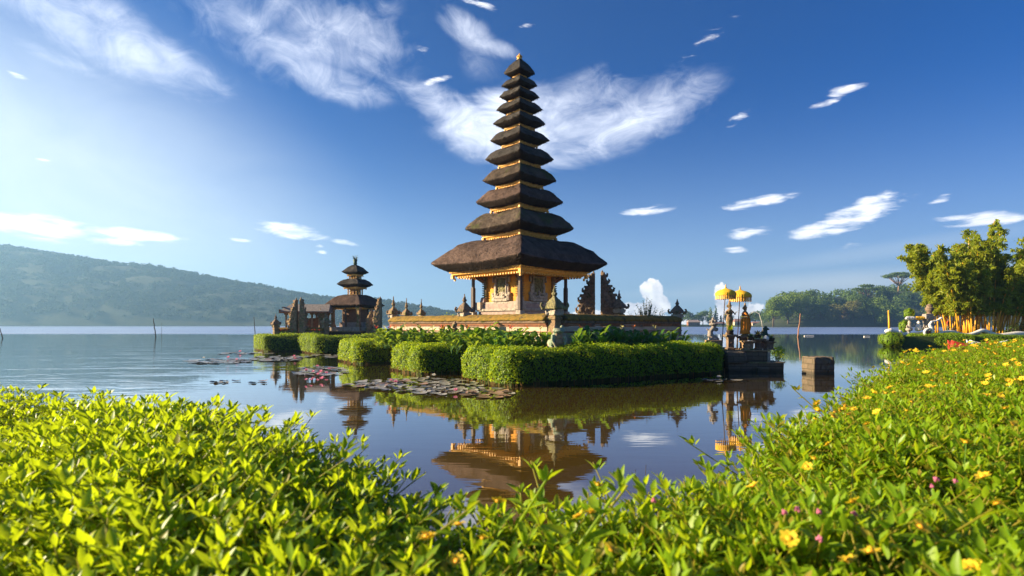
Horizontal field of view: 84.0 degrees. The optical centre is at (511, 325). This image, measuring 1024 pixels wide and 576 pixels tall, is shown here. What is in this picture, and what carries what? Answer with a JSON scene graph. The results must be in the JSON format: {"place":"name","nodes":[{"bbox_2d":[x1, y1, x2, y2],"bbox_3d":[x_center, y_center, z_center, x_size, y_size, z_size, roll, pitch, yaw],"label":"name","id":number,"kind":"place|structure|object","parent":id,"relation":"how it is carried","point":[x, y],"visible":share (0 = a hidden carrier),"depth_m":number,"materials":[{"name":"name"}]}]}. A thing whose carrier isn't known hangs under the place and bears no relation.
{"place":"outdoors","nodes":[
{"label":"outdoors","id":0,"kind":"place"},
{"bbox_2d":[0,247,443,325],"bbox_3d":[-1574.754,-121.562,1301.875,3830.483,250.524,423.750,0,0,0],"label":"hills","id":1,"kind":"structure","parent":0,"point":[109,316],"depth_m":1155.07,"materials":[{"name":"plant"}]},
{"bbox_2d":[0,244,458,323],"bbox_3d":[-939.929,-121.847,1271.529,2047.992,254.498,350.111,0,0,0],"label":"forest","id":2,"kind":"object","parent":1,"relation":"on","point":[192,302],"visible":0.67,"depth_m":1243.20,"materials":[{"name":"plant"}]},
{"bbox_2d":[253,335,337,353],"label":"shrine island ground","id":3,"kind":"structure","parent":0,"point":[293,350],"depth_m":47.56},
{"bbox_2d":[270,314,280,334],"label":"wall pillar","id":4,"kind":"structure","parent":3,"relation":"on","point":[275,323],"depth_m":49.87,"materials":[{"name":"grey stone"}]},
{"bbox_2d":[253,332,322,351],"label":"clipped hedge","id":5,"kind":"object","parent":3,"relation":"on","point":[263,342],"visible":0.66,"depth_m":47.53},
{"bbox_2d":[288,298,297,332],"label":"split gate half","id":6,"kind":"object","parent":3,"relation":"on","point":[293,320],"visible":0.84,"depth_m":50.10,"materials":[{"name":"grey stone"}]},
{"bbox_2d":[299,297,308,332],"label":"split gate half","id":7,"kind":"object","parent":3,"relation":"on","point":[303,320],"visible":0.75,"depth_m":50.19,"materials":[{"name":"grey stone"}]},
{"bbox_2d":[279,304,332,332],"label":"open pavilion","id":8,"kind":"structure","parent":3,"relation":"on","point":[312,309],"depth_m":53.12,"materials":[{"name":"stone"}]},
{"bbox_2d":[305,327,323,334],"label":"wall","id":9,"kind":"structure","parent":3,"relation":"on","point":[317,330],"depth_m":50.25,"materials":[{"name":"beige paint"}]},
{"bbox_2d":[320,314,331,335],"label":"wall pillar","id":10,"kind":"structure","parent":3,"relation":"on","point":[325,321],"depth_m":50.35,"materials":[{"name":"grey stone"}]},
{"bbox_2d":[297,332,373,353],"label":"clipped hedge","id":11,"kind":"object","parent":3,"relation":"on","point":[317,343],"visible":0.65,"depth_m":43.28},
{"bbox_2d":[326,255,384,336],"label":"shrine pagoda","id":12,"kind":"object","parent":3,"relation":"on","point":[355,305],"visible":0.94,"depth_m":55.02,"materials":[{"name":"stone"}]},
{"bbox_2d":[365,308,373,336],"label":"split gate half","id":13,"kind":"object","parent":3,"relation":"on","point":[368,325],"visible":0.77,"depth_m":53.62,"materials":[{"name":"grey stone"}]},
{"bbox_2d":[372,296,381,332],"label":"split gate half","id":14,"kind":"object","parent":3,"relation":"on","point":[377,317],"visible":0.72,"depth_m":52.63,"materials":[{"name":"grey stone"}]},
{"bbox_2d":[0,326,1005,567],"bbox_3d":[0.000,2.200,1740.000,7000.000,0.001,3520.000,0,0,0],"label":"water","id":15,"kind":"structure","parent":0,"point":[471,444],"depth_m":16.59,"materials":[{"name":"liquid"}]},
{"bbox_2d":[723,348,784,371],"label":"stone platform","id":16,"kind":"structure","parent":15,"relation":"in","point":[737,360],"depth_m":26.80,"materials":[{"name":"stone"}]},
{"bbox_2d":[723,334,737,349],"bbox_3d":[10.695,0.828,27.900,0.542,0.753,0.545,0,0,0],"label":"pedestal","id":17,"kind":"object","parent":16,"relation":"on","point":[730,338],"visible":0.98,"depth_m":27.75,"materials":[{"name":"stone"}]},
{"bbox_2d":[725,300,735,333],"bbox_3d":[10.694,-0.386,27.831,0.634,1.696,0.470,0,0,-15],"label":"temple statue","id":18,"kind":"object","parent":17,"relation":"on","point":[729,312],"visible":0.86,"depth_m":27.81,"materials":[{"name":"grey stone"}]},
{"bbox_2d":[730,286,751,348],"bbox_3d":[11.389,-0.378,28.400,1.088,3.160,1.088,0,0,0],"label":"parasol","id":19,"kind":"object","parent":16,"relation":"on","point":[742,295],"visible":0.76,"depth_m":28.06,"materials":[{"name":"fabric"}]},
{"bbox_2d":[736,336,746,348],"bbox_3d":[11.349,0.867,27.901,0.509,0.675,0.510,0,0,0],"label":"pedestal","id":20,"kind":"object","parent":16,"relation":"on","point":[742,338],"visible":0.55,"depth_m":27.76,"materials":[{"name":"stone"}]},
{"bbox_2d":[740,303,753,335],"bbox_3d":[11.449,-0.291,27.870,0.617,1.662,0.532,0,0,-28],"label":"temple statue","id":21,"kind":"object","parent":20,"relation":"on","point":[745,325],"visible":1,"depth_m":27.77,"materials":[{"name":"brown stone"}]},
{"bbox_2d":[739,341,755,349],"bbox_3d":[11.370,0.980,27.451,0.612,0.452,0.610,0,0,0],"label":"pedestal","id":22,"kind":"object","parent":16,"relation":"on","point":[747,345],"visible":1,"depth_m":27.24,"materials":[{"name":"grey stone"}]},
{"bbox_2d":[754,338,765,349],"bbox_3d":[11.967,0.930,27.700,0.608,0.548,0.610,0,0,0],"label":"pedestal","id":23,"kind":"object","parent":16,"relation":"on","point":[758,344],"visible":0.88,"depth_m":27.57,"materials":[{"name":"stone"}]},
{"bbox_2d":[762,341,775,349],"bbox_3d":[12.513,0.997,27.700,0.508,0.419,0.509,0,0,0],"label":"pedestal","id":24,"kind":"object","parent":16,"relation":"on","point":[769,345],"visible":1,"depth_m":27.54,"materials":[{"name":"stone"}]},
{"bbox_2d":[770,345,788,361],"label":"round bush","id":25,"kind":"object","parent":16,"relation":"on","point":[779,353],"visible":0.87,"depth_m":29.23,"materials":[{"name":"green plant"}]},
{"bbox_2d":[802,356,834,374],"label":"stone block","id":26,"kind":"structure","parent":15,"relation":"in","point":[817,365],"depth_m":25.08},
{"bbox_2d":[0,0,1023,324],"label":"sky","id":27,"kind":"structure","parent":0,"point":[766,148],"materials":[{"name":"blue"}]},
{"bbox_2d":[431,53,606,314],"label":"pagoda tower","id":28,"kind":"structure","parent":0,"point":[519,258],"depth_m":32.89,"materials":[{"name":"brown wood"}]},
{"bbox_2d":[354,347,726,385],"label":"island ground","id":29,"kind":"structure","parent":0,"point":[525,383],"depth_m":24.41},
{"bbox_2d":[337,337,394,364],"bbox_3d":[-7.670,1.450,34.493,5.161,1.603,4.448,0,0,-33],"label":"clipped hedge","id":30,"kind":"object","parent":29,"relation":"on","point":[360,349],"visible":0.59,"depth_m":32.27,"materials":[{"name":"green plant"}]},
{"bbox_2d":[378,330,392,347],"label":"canna plant","id":31,"kind":"object","parent":29,"relation":"on","point":[386,337],"visible":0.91,"depth_m":29.15,"materials":[{"name":"green plant"}]},
{"bbox_2d":[386,296,400,327],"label":"wall pillar","id":32,"kind":"structure","parent":29,"relation":"on","point":[393,311],"depth_m":33.99,"materials":[{"name":"grey stone"}]},
{"bbox_2d":[391,330,407,344],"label":"canna plant","id":33,"kind":"object","parent":29,"relation":"on","point":[398,334],"visible":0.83,"depth_m":28.60,"materials":[{"name":"green plant"}]},
{"bbox_2d":[391,341,468,374],"bbox_3d":[-3.091,1.445,27.446,4.868,1.612,3.812,0,0,-29],"label":"clipped hedge","id":34,"kind":"object","parent":29,"relation":"on","point":[413,357],"visible":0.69,"depth_m":25.65,"materials":[{"name":"green plant"}]},
{"bbox_2d":[446,333,464,353],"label":"canna plant","id":35,"kind":"object","parent":29,"relation":"on","point":[456,337],"visible":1,"depth_m":23.87,"materials":[{"name":"green plant"}]},
{"bbox_2d":[454,294,474,326],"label":"wall pillar","id":36,"kind":"structure","parent":29,"relation":"on","point":[464,308],"depth_m":29.20,"materials":[{"name":"grey stone"}]},
{"bbox_2d":[388,313,547,344],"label":"compound wall","id":37,"kind":"structure","parent":29,"relation":"on","point":[533,322],"depth_m":28.07,"materials":[{"name":"orange paint"}]},
{"bbox_2d":[468,336,487,352],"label":"canna plant","id":38,"kind":"object","parent":29,"relation":"on","point":[475,339],"visible":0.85,"depth_m":22.29,"materials":[{"name":"green plant"}]},
{"bbox_2d":[486,330,510,349],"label":"canna plant","id":39,"kind":"object","parent":29,"relation":"on","point":[493,341],"visible":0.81,"depth_m":22.23,"materials":[{"name":"green plant"}]},
{"bbox_2d":[492,326,508,345],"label":"canna plant","id":40,"kind":"object","parent":29,"relation":"on","point":[499,332],"visible":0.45,"depth_m":23.19,"materials":[{"name":"green plant"}]},
{"bbox_2d":[505,334,523,346],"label":"canna plant","id":41,"kind":"object","parent":29,"relation":"on","point":[512,337],"visible":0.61,"depth_m":22.55,"materials":[{"name":"green plant"}]},
{"bbox_2d":[513,328,528,351],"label":"canna plant","id":42,"kind":"object","parent":29,"relation":"on","point":[522,341],"visible":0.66,"depth_m":22.82,"materials":[{"name":"green plant"}]},
{"bbox_2d":[517,333,536,348],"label":"canna plant","id":43,"kind":"object","parent":29,"relation":"on","point":[529,336],"visible":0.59,"depth_m":23.02,"materials":[{"name":"green plant"}]},
{"bbox_2d":[531,326,550,347],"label":"canna plant","id":44,"kind":"object","parent":29,"relation":"on","point":[537,344],"visible":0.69,"depth_m":23.37,"materials":[{"name":"green plant"}]},
{"bbox_2d":[540,286,568,333],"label":"wall pillar","id":45,"kind":"structure","parent":29,"relation":"on","point":[554,306],"depth_m":24.88,"materials":[{"name":"grey stone"}]},
{"bbox_2d":[567,328,586,344],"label":"canna plant","id":46,"kind":"object","parent":29,"relation":"on","point":[578,333],"visible":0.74,"depth_m":23.91,"materials":[{"name":"green plant"}]},
{"bbox_2d":[575,271,594,313],"bbox_3d":[4.773,-1.163,37.575,1.441,4.802,0.892,0,0,8],"label":"split gate half","id":47,"kind":"object","parent":29,"relation":"on","point":[586,304],"visible":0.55,"depth_m":37.22,"materials":[{"name":"stone"}]},
{"bbox_2d":[582,325,595,343],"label":"canna plant","id":48,"kind":"object","parent":29,"relation":"on","point":[589,338],"visible":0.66,"depth_m":24.60,"materials":[{"name":"green plant"}]},
{"bbox_2d":[460,339,725,386],"bbox_3d":[3.936,1.438,24.355,12.187,1.628,3.918,0,0,-28],"label":"clipped hedge","id":49,"kind":"object","parent":29,"relation":"on","point":[507,364],"visible":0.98,"depth_m":22.22,"materials":[{"name":"green plant"}]},
{"bbox_2d":[591,325,609,348],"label":"canna plant","id":50,"kind":"object","parent":29,"relation":"on","point":[601,338],"visible":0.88,"depth_m":24.33,"materials":[{"name":"green plant"}]},
{"bbox_2d":[600,270,617,314],"bbox_3d":[6.455,-1.158,36.776,1.473,4.800,0.891,0,0,8],"label":"split gate half","id":51,"kind":"object","parent":29,"relation":"on","point":[607,296],"visible":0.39,"depth_m":36.50,"materials":[{"name":"stone"}]},
{"bbox_2d":[602,328,621,348],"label":"canna plant","id":52,"kind":"object","parent":29,"relation":"on","point":[615,332],"visible":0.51,"depth_m":24.81,"materials":[{"name":"green plant"}]},
{"bbox_2d":[605,325,627,343],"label":"canna plant","id":53,"kind":"object","parent":29,"relation":"on","point":[618,336],"visible":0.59,"depth_m":25.04,"materials":[{"name":"green plant"}]},
{"bbox_2d":[609,290,629,314],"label":"wall pillar","id":54,"kind":"structure","parent":29,"relation":"on","point":[618,305],"depth_m":36.08,"materials":[{"name":"grey stone"}]},
{"bbox_2d":[561,313,681,349],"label":"compound wall","id":55,"kind":"structure","parent":29,"relation":"on","point":[571,322],"depth_m":27.92,"materials":[{"name":"beige paint"}]},
{"bbox_2d":[635,297,663,315],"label":"feathery shrub","id":56,"kind":"object","parent":29,"relation":"on","point":[645,311],"visible":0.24,"depth_m":35.95,"materials":[{"name":"green plant"}]},
{"bbox_2d":[648,329,671,343],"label":"canna plant","id":57,"kind":"object","parent":29,"relation":"on","point":[666,336],"visible":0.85,"depth_m":26.49,"materials":[{"name":"green plant"}]},
{"bbox_2d":[667,299,686,343],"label":"wall pillar","id":58,"kind":"structure","parent":29,"relation":"on","point":[677,310],"depth_m":32.50,"materials":[{"name":"grey stone"}]},
{"bbox_2d":[705,340,722,350],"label":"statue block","id":59,"kind":"structure","parent":29,"relation":"on","point":[719,342],"depth_m":27.11,"materials":[{"name":"grey stone"}]},
{"bbox_2d":[707,317,718,339],"bbox_3d":[9.663,0.186,27.401,0.561,1.122,0.440,0,0,0],"label":"fish statue","id":60,"kind":"object","parent":59,"relation":"on","point":[710,334],"visible":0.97,"depth_m":27.30,"materials":[{"name":"grey stone"}]},
{"bbox_2d":[715,284,736,340],"bbox_3d":[10.294,-0.384,27.400,0.971,3.173,0.971,0,0,0],"label":"parasol","id":61,"kind":"object","parent":29,"relation":"on","point":[725,293],"visible":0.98,"depth_m":27.10,"materials":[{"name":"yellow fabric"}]},
{"bbox_3d":[1.784,1.060,22.400,1.008,0.280,1.008,0,0,0],"label":"statue block","id":62,"kind":"object","parent":29,"relation":"on","visible":0},
{"bbox_2d":[547,325,568,348],"bbox_3d":[1.797,0.464,22.369,0.789,0.919,0.681,0,0,-18],"label":"frog statue","id":63,"kind":"object","parent":62,"relation":"on","point":[557,336],"visible":0.84,"depth_m":22.19,"materials":[{"name":"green stone"}]},
{"bbox_2d":[681,325,751,326],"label":"shore","id":64,"kind":"structure","parent":0,"point":[709,326],"depth_m":748.29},
{"bbox_2d":[749,310,762,321],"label":"broadleaf tree","id":65,"kind":"object","parent":64,"relation":"on","point":[754,316],"visible":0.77,"depth_m":768.14,"materials":[{"name":"green plant"}]},
{"bbox_2d":[752,290,1023,326],"bbox_3d":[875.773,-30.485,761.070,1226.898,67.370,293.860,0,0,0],"label":"headland ground","id":66,"kind":"structure","parent":0,"point":[864,321],"depth_m":641.90,"materials":[{"name":"plant"}]},
{"bbox_2d":[765,295,785,326],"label":"broadleaf tree","id":67,"kind":"object","parent":66,"relation":"on","point":[773,310],"visible":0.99,"depth_m":628.88,"materials":[{"name":"green plant"}]},
{"bbox_2d":[775,292,804,323],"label":"broadleaf tree","id":68,"kind":"object","parent":66,"relation":"on","point":[789,300],"visible":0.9,"depth_m":633.67,"materials":[{"name":"green plant"}]},
{"bbox_2d":[792,293,811,314],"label":"broadleaf tree","id":69,"kind":"object","parent":66,"relation":"on","point":[805,304],"visible":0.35,"depth_m":654.22,"materials":[{"name":"green plant"}]},
{"bbox_2d":[805,290,817,306],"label":"broadleaf tree","id":70,"kind":"object","parent":66,"relation":"on","point":[812,293],"visible":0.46,"depth_m":687.91,"materials":[{"name":"green plant"}]},
{"bbox_2d":[810,298,835,319],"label":"broadleaf tree","id":71,"kind":"object","parent":66,"relation":"on","point":[820,304],"visible":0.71,"depth_m":644.69,"materials":[{"name":"green plant"}]},
{"bbox_2d":[823,303,844,322],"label":"broadleaf tree","id":72,"kind":"object","parent":66,"relation":"on","point":[830,314],"visible":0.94,"depth_m":630.23,"materials":[{"name":"green plant"}]},
{"bbox_2d":[758,283,926,322],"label":"wood","id":73,"kind":"object","parent":66,"relation":"on","point":[903,302],"visible":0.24,"depth_m":684.36,"materials":[{"name":"plant"}]},
{"bbox_2d":[835,307,849,323],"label":"broadleaf tree","id":74,"kind":"object","parent":66,"relation":"on","point":[844,315],"visible":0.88,"depth_m":627.65,"materials":[{"name":"green plant"}]},
{"bbox_2d":[843,299,863,323],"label":"broadleaf tree","id":75,"kind":"object","parent":66,"relation":"on","point":[851,306],"visible":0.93,"depth_m":629.06,"materials":[{"name":"green plant"}]},
{"bbox_2d":[846,293,875,318],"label":"broadleaf tree","id":76,"kind":"object","parent":66,"relation":"on","point":[858,297],"visible":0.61,"depth_m":643.99,"materials":[{"name":"green plant"}]},
{"bbox_2d":[850,284,881,298],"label":"umbrella tree","id":77,"kind":"object","parent":66,"relation":"on","point":[870,286],"visible":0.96,"depth_m":696.51,"materials":[{"name":"green plant"}]},
{"bbox_2d":[865,297,893,321],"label":"broadleaf tree","id":78,"kind":"object","parent":66,"relation":"on","point":[880,303],"visible":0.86,"depth_m":633.87,"materials":[{"name":"green plant"}]},
{"bbox_2d":[874,313,887,326],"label":"broadleaf tree","id":79,"kind":"object","parent":66,"relation":"on","point":[882,318],"visible":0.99,"depth_m":623.55,"materials":[{"name":"green plant"}]},
{"bbox_2d":[872,285,898,297],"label":"broadleaf tree","id":80,"kind":"object","parent":66,"relation":"on","point":[884,291],"visible":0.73,"depth_m":705.20,"materials":[{"name":"green plant"}]},
{"bbox_2d":[878,303,904,326],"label":"broadleaf tree","id":81,"kind":"object","parent":66,"relation":"on","point":[894,312],"visible":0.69,"depth_m":628.83,"materials":[{"name":"green plant"}]},
{"bbox_2d":[882,272,912,294],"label":"umbrella tree","id":82,"kind":"object","parent":66,"relation":"on","point":[897,275],"visible":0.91,"depth_m":697.19,"materials":[{"name":"green plant"}]},
{"bbox_2d":[895,291,920,305],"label":"broadleaf tree","id":83,"kind":"object","parent":66,"relation":"on","point":[909,294],"visible":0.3,"depth_m":684.11,"materials":[{"name":"green plant"}]},
{"bbox_2d":[883,330,1015,346],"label":"bank ground","id":84,"kind":"structure","parent":0,"point":[917,341],"depth_m":58.02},
{"bbox_2d":[877,331,904,346],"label":"round topiary","id":85,"kind":"object","parent":84,"relation":"on","point":[891,339],"visible":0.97,"depth_m":57.51,"materials":[{"name":"green plant"}]},
{"bbox_2d":[898,319,910,332],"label":"column topiary","id":86,"kind":"object","parent":84,"relation":"on","point":[902,325],"depth_m":60.72,"materials":[{"name":"green plant"}]},
{"bbox_2d":[921,314,935,329],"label":"grey pedestal sculpture","id":87,"kind":"object","parent":84,"relation":"on","point":[928,319],"visible":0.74,"depth_m":60.00,"materials":[{"name":"stone"}]},
{"bbox_2d":[906,332,975,346],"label":"clipped hedge","id":88,"kind":"object","parent":84,"relation":"on","point":[958,337],"visible":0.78,"depth_m":57.47,"materials":[{"name":"green plant"}]},
{"bbox_2d":[896,219,1023,333],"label":"bamboo clump","id":89,"kind":"object","parent":84,"relation":"on","point":[969,280],"visible":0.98,"depth_m":62.24,"materials":[{"name":"green plant"}]},
{"bbox_2d":[947,340,993,348],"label":"flowers","id":90,"kind":"object","parent":84,"relation":"on","point":[951,342],"visible":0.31,"depth_m":51.96,"materials":[{"name":"red plant"}]},
{"bbox_2d":[938,329,1023,335],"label":"serpent sculpture","id":91,"kind":"object","parent":84,"relation":"on","point":[990,332],"visible":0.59,"depth_m":59.26,"materials":[{"name":"white paint"}]},
{"bbox_2d":[974,333,1023,342],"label":"clipped hedge","id":92,"kind":"object","parent":84,"relation":"on","point":[980,337],"visible":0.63,"depth_m":56.90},
{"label":"near bank","id":93,"kind":"structure","parent":0,"visible":0},
{"bbox_2d":[0,336,1023,575],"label":"creeping daisy leaves","id":94,"kind":"object","parent":93,"relation":"on","point":[100,486],"visible":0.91,"depth_m":1.25,"materials":[{"name":"green plant"}]},
{"bbox_2d":[348,479,376,530],"bbox_3d":[-0.320,0.512,1.323,0.139,0.340,0.129,0,0,-28],"label":"leafy shoot","id":95,"kind":"object","parent":94,"relation":"on","point":[357,486],"visible":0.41,"depth_m":1.27,"materials":[{"name":"green plant"}]},
{"bbox_2d":[418,530,434,544],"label":"yellow daisy","id":96,"kind":"object","parent":94,"relation":"on","point":[426,533],"visible":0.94,"depth_m":1.00,"materials":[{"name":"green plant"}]},
{"bbox_2d":[448,553,465,575],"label":"yellow daisy","id":97,"kind":"object","parent":94,"relation":"on","point":[457,557],"visible":0.94,"depth_m":0.95,"materials":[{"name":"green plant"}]},
{"bbox_2d":[490,496,506,531],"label":"yellow daisy","id":98,"kind":"object","parent":94,"relation":"on","point":[499,499],"visible":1,"depth_m":1.15,"materials":[{"name":"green plant"}]},
{"bbox_2d":[465,462,562,572],"bbox_3d":[0.002,0.496,1.247,0.219,0.400,0.109,0,0,0],"label":"leafy shoot","id":99,"kind":"object","parent":94,"relation":"on","point":[543,474],"visible":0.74,"depth_m":1.23,"materials":[{"name":"green plant"}]},
{"bbox_2d":[539,467,635,575],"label":"leafy shoot","id":100,"kind":"object","parent":94,"relation":"on","point":[593,502],"visible":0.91,"depth_m":1.04,"materials":[{"name":"green plant"}]},
{"bbox_2d":[601,541,620,575],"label":"yellow daisy","id":101,"kind":"object","parent":94,"relation":"on","point":[611,546],"visible":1,"depth_m":0.95,"materials":[{"name":"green plant"}]},
{"bbox_2d":[702,460,742,488],"bbox_3d":[0.605,0.529,1.595,0.144,0.306,0.081,0,0,-15],"label":"leafy shoot","id":102,"kind":"object","parent":94,"relation":"on","point":[709,466],"visible":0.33,"depth_m":1.59,"materials":[{"name":"green plant"}]},
{"bbox_2d":[779,529,799,556],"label":"yellow daisy","id":103,"kind":"object","parent":94,"relation":"on","point":[788,537],"visible":1,"depth_m":0.90,"materials":[{"name":"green plant"}]},
{"bbox_2d":[801,461,812,481],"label":"yellow daisy","id":104,"kind":"object","parent":94,"relation":"on","point":[805,465],"visible":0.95,"depth_m":1.45,"materials":[{"name":"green plant"}]},
{"bbox_2d":[838,554,857,575],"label":"yellow daisy","id":105,"kind":"object","parent":94,"relation":"on","point":[849,558],"visible":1,"depth_m":0.90,"materials":[{"name":"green plant"}]},
{"bbox_2d":[860,546,880,575],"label":"yellow daisy","id":106,"kind":"object","parent":94,"relation":"on","point":[869,550],"visible":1,"depth_m":0.90,"materials":[{"name":"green plant"}]},
{"bbox_2d":[903,519,930,547],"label":"yellow daisy","id":107,"kind":"object","parent":94,"relation":"on","point":[921,526],"visible":1,"depth_m":0.95,"materials":[{"name":"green plant"}]},
{"bbox_2d":[962,559,981,575],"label":"yellow daisy","id":108,"kind":"object","parent":94,"relation":"on","point":[972,563],"visible":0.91,"depth_m":0.85,"materials":[{"name":"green plant"}]},
{"bbox_2d":[973,471,996,505],"bbox_3d":[0.962,0.332,1.147,0.031,0.069,0.031,-27,-10,39],"label":"yellow daisy","id":109,"kind":"object","parent":94,"relation":"on","point":[983,475],"visible":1,"depth_m":1.15,"materials":[{"name":"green plant"}]},
{"bbox_2d":[987,499,1010,536],"bbox_3d":[0.811,0.323,0.937,0.033,0.068,0.029,-18,-31,30],"label":"yellow daisy","id":110,"kind":"object","parent":94,"relation":"on","point":[997,502],"visible":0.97,"depth_m":0.94,"materials":[{"name":"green plant"}]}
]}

